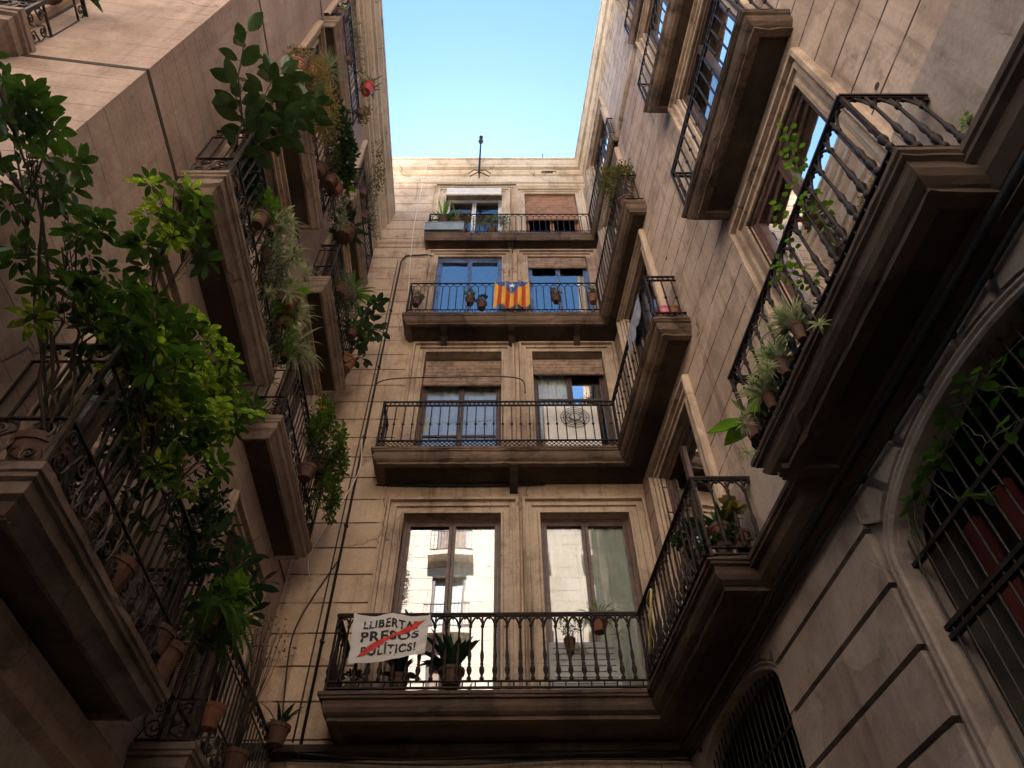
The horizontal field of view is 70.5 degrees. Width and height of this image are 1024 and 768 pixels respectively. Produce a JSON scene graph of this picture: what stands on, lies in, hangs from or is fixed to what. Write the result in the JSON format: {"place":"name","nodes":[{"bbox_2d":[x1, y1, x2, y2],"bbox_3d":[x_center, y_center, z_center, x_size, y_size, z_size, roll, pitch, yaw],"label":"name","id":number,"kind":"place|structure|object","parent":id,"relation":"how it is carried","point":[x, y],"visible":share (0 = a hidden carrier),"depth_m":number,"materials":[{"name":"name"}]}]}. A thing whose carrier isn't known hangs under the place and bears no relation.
{"place":"outdoors","nodes":[
{"label":"outdoors","id":0,"kind":"place"},
{"bbox_2d":[382,0,600,157],"label":"sky","id":1,"kind":"structure","parent":0,"point":[513,74],"materials":[{"name":"blue"}]},
{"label":"alley ground","id":2,"kind":"structure","parent":0,"visible":0},
{"bbox_2d":[0,0,395,767],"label":"apartment building","id":3,"kind":"structure","parent":2,"relation":"on","point":[136,84],"depth_m":5.65,"materials":[{"name":"stone"}]},
{"bbox_2d":[0,51,154,475],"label":"umbrella plant","id":4,"kind":"object","parent":3,"relation":"on","point":[18,99],"visible":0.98,"depth_m":3.79,"materials":[{"name":"green plant"}]},
{"bbox_2d":[57,354,155,517],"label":"window","id":5,"kind":"structure","parent":3,"relation":"in","point":[97,416],"depth_m":5.30,"materials":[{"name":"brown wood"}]},
{"bbox_2d":[89,374,193,578],"bbox_3d":[-2.299,0.661,4.625,0.186,0.559,1.718,0,-50,-1],"label":"climbing vine","id":6,"kind":"object","parent":3,"relation":"attached to","point":[124,405],"visible":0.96,"depth_m":4.42,"materials":[{"name":"green plant"}]},
{"bbox_2d":[73,166,249,544],"bbox_3d":[-2.317,-0.052,4.625,0.660,2.266,1.962,0,-50,-1],"label":"umbrella plant","id":7,"kind":"object","parent":3,"relation":"on","point":[180,232],"visible":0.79,"depth_m":4.77,"materials":[{"name":"green plant"}]},
{"bbox_2d":[92,299,269,593],"bbox_3d":[-2.264,0.244,4.819,0.669,2.177,1.804,0,-50,-1],"label":"umbrella plant","id":8,"kind":"object","parent":3,"relation":"on","point":[193,405],"visible":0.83,"depth_m":4.72,"materials":[{"name":"green plant"}]},
{"bbox_2d":[135,468,242,658],"bbox_3d":[-2.507,1.491,5.665,0.568,1.641,0.877,0,-50,-1],"label":"bushy plant","id":9,"kind":"object","parent":3,"relation":"on","point":[206,510],"visible":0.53,"depth_m":5.80,"materials":[{"name":"green plant"}]},
{"bbox_2d":[154,549,232,741],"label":"window","id":10,"kind":"structure","parent":3,"relation":"in","point":[187,690],"depth_m":7.35,"materials":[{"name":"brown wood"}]},
{"bbox_2d":[170,591,253,684],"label":"fern","id":11,"kind":"object","parent":3,"relation":"hanging from","point":[212,611],"visible":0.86,"depth_m":5.50,"materials":[{"name":"green plant"}]},
{"bbox_2d":[152,516,279,682],"bbox_3d":[-2.333,1.686,5.740,0.537,1.720,1.618,0,-50,-1],"label":"rubber plant","id":12,"kind":"object","parent":3,"relation":"on","point":[171,658],"visible":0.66,"depth_m":5.46,"materials":[{"name":"green plant"}]},
{"bbox_2d":[200,563,256,732],"bbox_3d":[-2.300,2.084,5.790,0.425,0.962,1.024,0,-50,-1],"label":"bushy plant","id":13,"kind":"object","parent":3,"relation":"on","point":[214,712],"visible":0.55,"depth_m":5.77,"materials":[{"name":"green plant"}]},
{"bbox_2d":[225,142,265,223],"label":"bushy plant","id":14,"kind":"object","parent":3,"relation":"on","point":[245,168],"visible":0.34,"depth_m":6.91,"materials":[{"name":"green plant"}]},
{"bbox_2d":[238,161,263,249],"bbox_3d":[-3.011,-1.772,7.684,0.085,2.430,1.153,2,-50,-2],"label":"window","id":15,"kind":"structure","parent":3,"relation":"in","point":[243,226],"depth_m":8.37,"materials":[{"name":"brown wood"}]},
{"bbox_2d":[221,604,296,767],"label":"bushy plant","id":16,"kind":"object","parent":3,"relation":"on","point":[237,755],"visible":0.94,"depth_m":6.58,"materials":[{"name":"green plant"}]},
{"bbox_2d":[252,185,282,229],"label":"bushy plant","id":17,"kind":"object","parent":3,"relation":"on","point":[263,221],"visible":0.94,"depth_m":7.07,"materials":[{"name":"green plant"}]},
{"bbox_2d":[208,12,334,193],"bbox_3d":[-2.350,-2.908,7.162,0.768,3.090,1.422,0,-50,-1],"label":"rubber plant","id":18,"kind":"object","parent":3,"relation":"on","point":[262,117],"visible":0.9,"depth_m":6.90,"materials":[{"name":"green plant"}]},
{"bbox_2d":[257,224,289,287],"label":"bushy plant","id":19,"kind":"object","parent":3,"relation":"on","point":[268,250],"visible":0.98,"depth_m":7.20,"materials":[{"name":"green plant"}]},
{"bbox_2d":[242,194,306,263],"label":"spider plant","id":20,"kind":"object","parent":3,"relation":"on","point":[282,220],"visible":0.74,"depth_m":7.22,"materials":[{"name":"green plant"}]},
{"bbox_2d":[261,702,302,748],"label":"strap leaf plant","id":21,"kind":"object","parent":3,"relation":"on","point":[279,730],"visible":0.92,"depth_m":7.54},
{"bbox_2d":[264,290,300,361],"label":"bushy plant","id":22,"kind":"object","parent":3,"relation":"on","point":[280,318],"visible":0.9,"depth_m":7.63,"materials":[{"name":"green plant"}]},
{"bbox_2d":[252,268,313,320],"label":"spider plant","id":23,"kind":"object","parent":3,"relation":"on","point":[285,289],"visible":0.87,"depth_m":7.61,"materials":[{"name":"green plant"}]},
{"bbox_2d":[250,237,315,284],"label":"spider plant","id":24,"kind":"object","parent":3,"relation":"on","point":[302,266],"visible":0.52,"depth_m":7.54,"materials":[{"name":"green plant"}]},
{"bbox_2d":[272,359,301,434],"bbox_3d":[-3.182,0.479,9.589,0.162,2.430,1.256,2,-50,-2],"label":"window","id":25,"kind":"structure","parent":3,"relation":"in","point":[286,382],"depth_m":10.27,"materials":[{"name":"brown wood"}]},
{"bbox_2d":[250,320,325,393],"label":"spider plant","id":26,"kind":"object","parent":3,"relation":"on","point":[301,353],"visible":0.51,"depth_m":8.01,"materials":[{"name":"green plant"}]},
{"bbox_2d":[263,289,324,341],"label":"spider plant","id":27,"kind":"object","parent":3,"relation":"on","point":[293,315],"visible":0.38,"depth_m":7.98,"materials":[{"name":"green plant"}]},
{"bbox_2d":[278,274,313,314],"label":"strap leaf plant","id":28,"kind":"object","parent":3,"relation":"on","point":[293,306],"visible":0.36,"depth_m":7.82,"materials":[{"name":"plant"}]},
{"bbox_2d":[282,43,317,73],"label":"bushy plant","id":29,"kind":"object","parent":3,"relation":"on","point":[296,56],"visible":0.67,"depth_m":8.95,"materials":[{"name":"green plant"}]},
{"bbox_2d":[300,46,344,152],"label":"bushy plant","id":30,"kind":"object","parent":3,"relation":"on","point":[317,74],"visible":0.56,"depth_m":9.12,"materials":[{"name":"green plant"}]},
{"bbox_2d":[297,393,350,482],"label":"bushy plant","id":31,"kind":"object","parent":3,"relation":"on","point":[307,471],"visible":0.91,"depth_m":9.35,"materials":[{"name":"green plant"}]},
{"bbox_2d":[307,449,344,525],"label":"bushy plant","id":32,"kind":"object","parent":3,"relation":"hanging from","point":[324,476],"visible":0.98,"depth_m":9.42,"materials":[{"name":"green plant"}]},
{"bbox_2d":[308,46,347,91],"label":"spider plant","id":33,"kind":"object","parent":3,"relation":"on","point":[333,61],"visible":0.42,"depth_m":9.74,"materials":[{"name":"green plant"}]},
{"bbox_2d":[323,181,351,235],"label":"bushy plant","id":34,"kind":"object","parent":3,"relation":"on","point":[334,193],"visible":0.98,"depth_m":10.41,"materials":[{"name":"green plant"}]},
{"bbox_2d":[315,99,360,188],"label":"bushy plant","id":35,"kind":"object","parent":3,"relation":"on","point":[347,143],"visible":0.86,"depth_m":10.19,"materials":[{"name":"green plant"}]},
{"bbox_2d":[321,145,355,197],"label":"bushy plant","id":36,"kind":"object","parent":3,"relation":"on","point":[330,180],"visible":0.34,"depth_m":10.13,"materials":[{"name":"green plant"}]},
{"bbox_2d":[335,3,350,22],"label":"bushy plant","id":37,"kind":"object","parent":3,"relation":"on","point":[347,15],"visible":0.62,"depth_m":11.43,"materials":[{"name":"green plant"}]},
{"bbox_2d":[333,264,361,326],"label":"bushy plant","id":38,"kind":"object","parent":3,"relation":"on","point":[343,289],"visible":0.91,"depth_m":11.24,"materials":[{"name":"green plant"}]},
{"bbox_2d":[328,204,371,248],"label":"strap leaf plant","id":39,"kind":"object","parent":3,"relation":"on","point":[349,235],"visible":0.77,"depth_m":11.45,"materials":[{"name":"green plant"}]},
{"bbox_2d":[332,270,375,314],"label":"strap leaf plant","id":40,"kind":"object","parent":3,"relation":"on","point":[360,295],"visible":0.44,"depth_m":11.77,"materials":[{"name":"green plant"}]},
{"bbox_2d":[338,307,374,364],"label":"spider plant","id":41,"kind":"object","parent":3,"relation":"on","point":[352,331],"visible":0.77,"depth_m":11.82,"materials":[{"name":"green plant"}]},
{"bbox_2d":[346,7,367,97],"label":"bushy plant","id":42,"kind":"object","parent":3,"relation":"on","point":[349,58],"visible":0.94,"depth_m":12.33,"materials":[{"name":"green plant"}]},
{"bbox_2d":[356,105,372,125],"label":"bushy plant","id":43,"kind":"object","parent":3,"relation":"on","point":[360,112],"visible":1,"depth_m":12.78,"materials":[{"name":"green plant"}]},
{"bbox_2d":[342,292,389,373],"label":"rubber plant","id":44,"kind":"object","parent":3,"relation":"on","point":[377,337],"visible":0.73,"depth_m":12.72,"materials":[{"name":"green plant"}]},
{"bbox_2d":[361,178,378,239],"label":"bushy plant","id":45,"kind":"object","parent":3,"relation":"on","point":[366,214],"visible":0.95,"depth_m":13.96,"materials":[{"name":"green plant"}]},
{"bbox_2d":[358,74,382,98],"bbox_3d":[-2.633,-5.457,13.255,0.493,0.527,0.466,13,-51,-11],"label":"red plant pot","id":46,"kind":"object","parent":3,"relation":"attached to","point":[370,89],"visible":0.93,"depth_m":13.17,"materials":[{"name":"ceramic"}]},
{"bbox_2d":[359,139,386,198],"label":"bushy plant","id":47,"kind":"object","parent":3,"relation":"on","point":[364,189],"visible":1,"depth_m":14.13,"materials":[{"name":"green plant"}]},
{"bbox_2d":[241,0,1023,767],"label":"apartment building","id":48,"kind":"structure","parent":2,"relation":"on","point":[877,648],"depth_m":7.67,"materials":[{"name":"stone"}]},
{"bbox_2d":[282,562,336,714],"bbox_3d":[-2.552,3.233,8.937,0.377,2.505,0.032,1,-50,-2],"label":"cable","id":49,"kind":"object","parent":48,"relation":"attached to","point":[292,638],"visible":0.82,"depth_m":8.96,"materials":[{"name":"black rubber"}]},
{"bbox_2d":[307,440,361,579],"bbox_3d":[-2.561,1.754,10.630,0.469,2.604,0.031,-4,-50,3],"label":"cable","id":50,"kind":"object","parent":48,"relation":"attached to","point":[337,509],"visible":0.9,"depth_m":10.61,"materials":[{"name":"black rubber"}]},
{"bbox_2d":[292,261,397,742],"bbox_3d":[-2.472,0.632,12.041,0.053,10.400,0.032,0,-50,-1],"label":"cable","id":51,"kind":"object","parent":48,"relation":"attached to","point":[339,531],"visible":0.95,"depth_m":10.15,"materials":[{"name":"black rubber"}]},
{"bbox_2d":[342,669,364,690],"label":"bushy plant","id":52,"kind":"object","parent":48,"relation":"on","point":[358,674],"visible":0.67,"depth_m":8.04,"materials":[{"name":"green plant"}]},
{"bbox_2d":[296,254,432,758],"bbox_3d":[-2.056,0.606,12.023,0.721,10.798,0.083,-3,-50,1],"label":"cable","id":53,"kind":"object","parent":48,"relation":"attached to","point":[322,641],"visible":1,"depth_m":10.11,"materials":[{"name":"black rubber"}]},
{"bbox_2d":[348,612,430,663],"bbox_3d":[-1.381,2.844,8.166,0.890,0.688,0.099,0,-50,-1],"label":"banner","id":54,"kind":"object","parent":48,"relation":"attached to","point":[384,637],"visible":1,"depth_m":8.15,"materials":[{"name":"white fabric"}]},
{"bbox_2d":[381,657,420,686],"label":"strap leaf plant","id":55,"kind":"object","parent":48,"relation":"on","point":[399,667],"visible":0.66,"depth_m":8.07,"materials":[{"name":"green plant"}]},
{"bbox_2d":[407,161,427,298],"bbox_3d":[-2.200,-3.858,16.957,0.082,6.501,0.224,-24,-53,18],"label":"cable","id":56,"kind":"object","parent":48,"relation":"hanging from","point":[413,231],"visible":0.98,"depth_m":16.35,"materials":[{"name":"white paint"}]},
{"bbox_2d":[412,290,425,307],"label":"bushy plant","id":57,"kind":"object","parent":48,"relation":"on","point":[415,300],"visible":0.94,"depth_m":14.06,"materials":[{"name":"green plant"}]},
{"bbox_2d":[384,520,500,689],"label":"window","id":58,"kind":"structure","parent":48,"relation":"in","point":[469,551],"depth_m":10.18,"materials":[{"name":"clear glass"}]},
{"bbox_2d":[424,222,463,231],"bbox_3d":[-1.550,-3.540,16.631,0.910,0.340,0.227,0,-50,-1],"label":"planter box","id":59,"kind":"object","parent":48,"relation":"on","point":[444,227],"visible":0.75,"depth_m":16.50,"materials":[{"name":"white plastic"}]},
{"bbox_2d":[431,197,460,221],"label":"yucca","id":60,"kind":"object","parent":48,"relation":"on","point":[443,217],"visible":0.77,"depth_m":17.17,"materials":[{"name":"green plant"}]},
{"bbox_2d":[373,376,525,397],"bbox_3d":[-1.054,0.037,12.295,2.568,0.532,0.060,0,-50,-1],"label":"cable","id":61,"kind":"object","parent":48,"relation":"attached to","point":[448,377],"visible":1,"depth_m":12.44,"materials":[{"name":"black rubber"}]},
{"bbox_2d":[420,628,479,689],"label":"strap leaf plant","id":62,"kind":"object","parent":48,"relation":"on","point":[451,649],"visible":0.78,"depth_m":8.21,"materials":[{"name":"green plant"}]},
{"bbox_2d":[415,359,500,445],"bbox_3d":[-0.888,0.530,12.478,1.410,3.030,0.245,0,-50,-1],"label":"window","id":63,"kind":"structure","parent":48,"relation":"in","point":[462,388],"depth_m":12.91,"materials":[{"name":"brown wood"}]},
{"bbox_2d":[377,483,544,486],"bbox_3d":[-0.771,1.527,10.970,2.551,0.055,0.028,0,-50,-1],"label":"cable","id":64,"kind":"object","parent":48,"relation":"attached to","point":[464,485],"visible":0.95,"depth_m":10.96,"materials":[{"name":"black rubber"}]},
{"bbox_2d":[432,259,501,311],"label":"window","id":65,"kind":"structure","parent":48,"relation":"in","point":[469,275],"depth_m":16.74,"materials":[{"name":"glass"}]},
{"bbox_2d":[463,288,475,306],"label":"bushy plant","id":66,"kind":"object","parent":48,"relation":"on","point":[468,297],"visible":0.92,"depth_m":14.10,"materials":[{"name":"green plant"}]},
{"bbox_2d":[446,188,501,231],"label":"window","id":67,"kind":"structure","parent":48,"relation":"in","point":[473,209],"depth_m":18.59,"materials":[{"name":"white paint"}]},
{"bbox_2d":[437,184,515,185],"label":"cable","id":68,"kind":"object","parent":48,"relation":"attached to","point":[475,184],"visible":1,"depth_m":18.79,"materials":[{"name":"black rubber"}]},
{"bbox_2d":[468,135,490,177],"bbox_3d":[-0.856,-6.179,19.607,0.604,2.420,0.230,0,-50,-1],"label":"roof mast","id":69,"kind":"object","parent":48,"relation":"on","point":[480,141],"visible":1,"depth_m":19.05,"materials":[{"name":"metal"}]},
{"bbox_2d":[270,758,690,765],"bbox_3d":[-0.359,4.089,7.865,4.601,0.104,0.030,0,-50,0],"label":"cable","id":70,"kind":"object","parent":48,"relation":"attached to","point":[462,764],"visible":0.98,"depth_m":7.86,"materials":[{"name":"black rubber"}]},
{"bbox_2d":[475,294,487,310],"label":"bushy plant","id":71,"kind":"object","parent":48,"relation":"on","point":[481,303],"visible":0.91,"depth_m":13.97,"materials":[{"name":"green plant"}]},
{"bbox_2d":[470,214,511,231],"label":"bushy plant","id":72,"kind":"object","parent":48,"relation":"on","point":[491,228],"visible":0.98,"depth_m":16.97,"materials":[{"name":"green plant"}]},
{"bbox_2d":[493,281,529,307],"bbox_3d":[-0.010,-1.752,14.009,0.710,0.880,0.110,0,-50,-1],"label":"flag","id":73,"kind":"object","parent":48,"relation":"attached to","point":[507,294],"visible":1,"depth_m":14.02,"materials":[{"name":"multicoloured fabric"}]},
{"bbox_2d":[525,197,579,231],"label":"window","id":74,"kind":"structure","parent":48,"relation":"in","point":[533,205],"depth_m":18.24,"materials":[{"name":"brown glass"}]},
{"bbox_2d":[551,287,562,304],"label":"bushy plant","id":75,"kind":"object","parent":48,"relation":"on","point":[554,294],"visible":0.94,"depth_m":14.15,"materials":[{"name":"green plant"}]},
{"bbox_2d":[528,258,593,311],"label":"window","id":76,"kind":"structure","parent":48,"relation":"in","point":[540,270],"depth_m":16.72,"materials":[{"name":"glass"}]},
{"bbox_2d":[558,619,579,654],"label":"bushy plant","id":77,"kind":"object","parent":48,"relation":"hanging from","point":[572,641],"visible":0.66,"depth_m":8.61,"materials":[{"name":"green plant"}]},
{"bbox_2d":[543,406,601,445],"bbox_3d":[0.956,0.799,11.575,0.880,1.190,0.300,0,-50,-1],"label":"air conditioner","id":78,"kind":"object","parent":48,"relation":"on","point":[570,422],"visible":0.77,"depth_m":11.59,"materials":[{"name":"white paint"}]},
{"bbox_2d":[532,358,614,445],"bbox_3d":[1.037,0.504,12.480,1.300,3.030,0.255,0,-50,-1],"label":"window","id":79,"kind":"structure","parent":48,"relation":"in","point":[555,379],"depth_m":13.12,"materials":[{"name":"brown wood"}]},
{"bbox_2d":[548,642,623,688],"bbox_3d":[0.844,3.421,8.395,0.820,0.770,0.332,0,-50,-1],"label":"air conditioner","id":80,"kind":"object","parent":48,"relation":"on","point":[590,661],"visible":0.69,"depth_m":8.38,"materials":[{"name":"grey paint"}]},
{"bbox_2d":[585,287,597,304],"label":"bushy plant","id":81,"kind":"object","parent":48,"relation":"on","point":[591,295],"visible":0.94,"depth_m":14.15,"materials":[{"name":"green plant"}]},
{"bbox_2d":[540,519,648,688],"bbox_3d":[1.072,3.031,9.555,1.300,3.080,0.162,0,-50,-1],"label":"window","id":82,"kind":"structure","parent":48,"relation":"in","point":[583,560],"depth_m":10.03,"materials":[{"name":"clear glass"}]},
{"bbox_2d":[570,598,625,654],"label":"spider plant","id":83,"kind":"object","parent":48,"relation":"hanging from","point":[598,628],"visible":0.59,"depth_m":8.69,"materials":[{"name":"green plant"}]},
{"bbox_2d":[594,120,608,185],"bbox_3d":[2.166,-5.162,16.677,0.124,2.520,1.444,4,-50,-4],"label":"window","id":84,"kind":"structure","parent":48,"relation":"in","point":[603,124],"depth_m":17.42,"materials":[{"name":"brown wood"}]},
{"bbox_2d":[595,157,635,208],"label":"bushy plant","id":85,"kind":"object","parent":48,"relation":"on","point":[620,169],"visible":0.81,"depth_m":13.04,"materials":[{"name":"green plant"}]},
{"bbox_2d":[609,186,622,247],"bbox_3d":[2.197,-3.016,14.144,0.124,2.880,1.444,4,-50,-4],"label":"window","id":86,"kind":"structure","parent":48,"relation":"in","point":[617,210],"depth_m":15.15,"materials":[{"name":"brown wood"}]},
{"bbox_2d":[627,290,649,355],"bbox_3d":[1.780,-0.868,10.306,0.154,0.606,0.768,4,-50,-4],"label":"bedding","id":87,"kind":"object","parent":48,"relation":"hanging from","point":[632,335],"visible":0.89,"depth_m":10.27,"materials":[{"name":"white fabric"}]},
{"bbox_2d":[629,261,656,361],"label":"window","id":88,"kind":"structure","parent":48,"relation":"in","point":[643,271],"depth_m":12.29,"materials":[{"name":"brown wood"}]},
{"bbox_2d":[646,588,651,654],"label":"cable","id":89,"kind":"object","parent":48,"relation":"attached to","point":[650,622],"visible":0.97,"depth_m":7.64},
{"bbox_2d":[647,0,666,50],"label":"window","id":90,"kind":"structure","parent":48,"relation":"in","point":[659,11],"depth_m":12.59,"materials":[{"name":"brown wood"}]},
{"bbox_2d":[656,304,679,316],"bbox_3d":[2.088,-0.926,9.642,0.326,0.170,0.206,0,-50,-1],"label":"flower pot","id":91,"kind":"object","parent":48,"relation":"on","point":[673,308],"visible":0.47,"depth_m":9.61,"materials":[{"name":"pink ceramic"}]},
{"bbox_2d":[668,516,711,568],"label":"bushy plant","id":92,"kind":"object","parent":48,"relation":"on","point":[676,538],"visible":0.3,"depth_m":7.19,"materials":[{"name":"green plant"}]},
{"bbox_2d":[665,415,715,585],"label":"window","id":93,"kind":"structure","parent":48,"relation":"in","point":[686,448],"depth_m":9.29,"materials":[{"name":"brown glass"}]},
{"bbox_2d":[683,0,734,132],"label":"window","id":94,"kind":"structure","parent":48,"relation":"in","point":[722,33],"depth_m":9.68,"materials":[{"name":"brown wood"}]},
{"bbox_2d":[694,498,746,541],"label":"strap leaf plant","id":95,"kind":"object","parent":48,"relation":"on","point":[712,523],"visible":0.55,"depth_m":6.70,"materials":[{"name":"green plant"}]},
{"bbox_2d":[695,524,753,552],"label":"bushy plant","id":96,"kind":"object","parent":48,"relation":"on","point":[715,542],"visible":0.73,"depth_m":6.47,"materials":[{"name":"green plant"}]},
{"bbox_2d":[714,494,750,552],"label":"bushy plant","id":97,"kind":"object","parent":48,"relation":"on","point":[735,504],"visible":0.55,"depth_m":6.68,"materials":[{"name":"green plant"}]},
{"bbox_2d":[707,388,775,445],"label":"broad leaf plant","id":98,"kind":"object","parent":48,"relation":"on","point":[729,426],"visible":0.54,"depth_m":5.70,"materials":[{"name":"green plant"}]},
{"bbox_2d":[734,367,784,460],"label":"spider plant","id":99,"kind":"object","parent":48,"relation":"on","point":[765,393],"visible":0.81,"depth_m":5.30,"materials":[{"name":"green plant"}]},
{"bbox_2d":[745,333,799,420],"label":"spider plant","id":100,"kind":"object","parent":48,"relation":"on","point":[779,354],"visible":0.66,"depth_m":5.15,"materials":[{"name":"green plant"}]},
{"bbox_2d":[755,294,830,379],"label":"spider plant","id":101,"kind":"object","parent":48,"relation":"on","point":[793,321],"visible":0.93,"depth_m":4.93,"materials":[{"name":"green plant"}]},
{"bbox_2d":[768,122,842,290],"bbox_3d":[2.020,-1.165,5.174,0.338,1.352,0.962,0,-50,-1],"label":"climbing vine","id":102,"kind":"object","parent":48,"relation":"attached to","point":[779,206],"visible":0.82,"depth_m":5.21,"materials":[{"name":"green plant"}]},
{"bbox_2d":[752,90,875,324],"bbox_3d":[2.642,-1.216,5.974,0.113,3.080,1.464,4,-50,-4],"label":"window","id":103,"kind":"structure","parent":48,"relation":"in","point":[810,122],"depth_m":6.51,"materials":[{"name":"glass"}]},
{"bbox_2d":[796,196,844,256],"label":"bushy plant","id":104,"kind":"object","parent":48,"relation":"on","point":[803,220],"visible":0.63,"depth_m":5.00,"materials":[{"name":"green plant"}]},
{"bbox_2d":[899,337,1023,573],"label":"climbing vine","id":105,"kind":"object","parent":48,"relation":"attached to","point":[938,445],"visible":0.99,"depth_m":4.18,"materials":[{"name":"green plant"}]},
{"bbox_2d":[959,110,972,131],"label":"wall weed","id":106,"kind":"object","parent":48,"relation":"attached to","point":[967,118],"depth_m":4.22,"materials":[{"name":"green plant"}]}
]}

